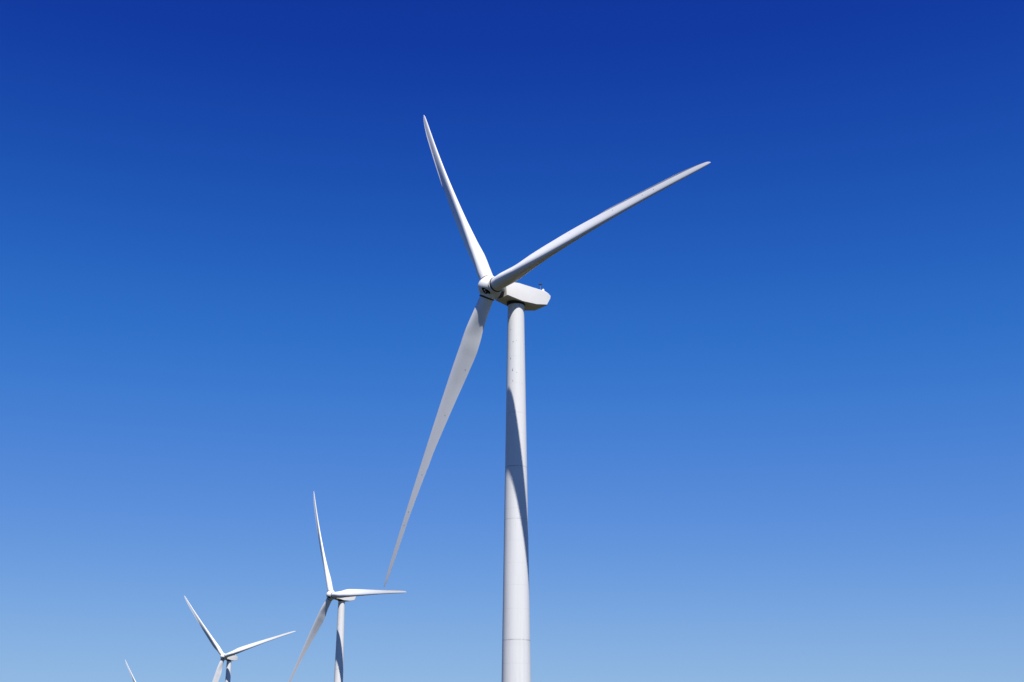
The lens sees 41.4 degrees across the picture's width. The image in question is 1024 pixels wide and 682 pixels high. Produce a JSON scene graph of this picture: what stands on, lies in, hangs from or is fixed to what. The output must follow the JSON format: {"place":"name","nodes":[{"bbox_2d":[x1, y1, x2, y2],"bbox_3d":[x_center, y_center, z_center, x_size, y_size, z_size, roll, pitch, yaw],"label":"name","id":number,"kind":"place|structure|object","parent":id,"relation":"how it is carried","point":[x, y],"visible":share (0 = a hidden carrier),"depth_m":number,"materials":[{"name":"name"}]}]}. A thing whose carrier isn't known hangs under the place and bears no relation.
{"place":"outdoors","nodes":[
{"label":"outdoors","id":0,"kind":"place"},
{"bbox_2d":[0,0,1023,681],"label":"sky","id":1,"kind":"structure","parent":0,"point":[775,398],"materials":[{"name":"blue"}]},
{"bbox_3d":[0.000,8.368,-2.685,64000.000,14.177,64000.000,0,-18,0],"label":"ground","id":2,"kind":"structure","parent":0,"visible":0},
{"bbox_2d":[125,660,135,681],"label":"wind turbine","id":3,"kind":"object","parent":2,"relation":"on","point":[130,672],"visible":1,"depth_m":1125.97,"materials":[{"name":"metal"}]},
{"bbox_2d":[184,596,295,681],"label":"wind turbine","id":4,"kind":"object","parent":2,"relation":"on","point":[229,657],"visible":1,"depth_m":680.47,"materials":[{"name":"metal"}]},
{"bbox_2d":[289,492,405,681],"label":"wind turbine","id":5,"kind":"object","parent":2,"relation":"on","point":[343,597],"visible":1,"depth_m":474.91,"materials":[{"name":"metal"}]},
{"bbox_2d":[384,116,710,681],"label":"wind turbine","id":6,"kind":"object","parent":2,"relation":"on","point":[517,299],"visible":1,"depth_m":185.22,"materials":[{"name":"paint"}]}
]}

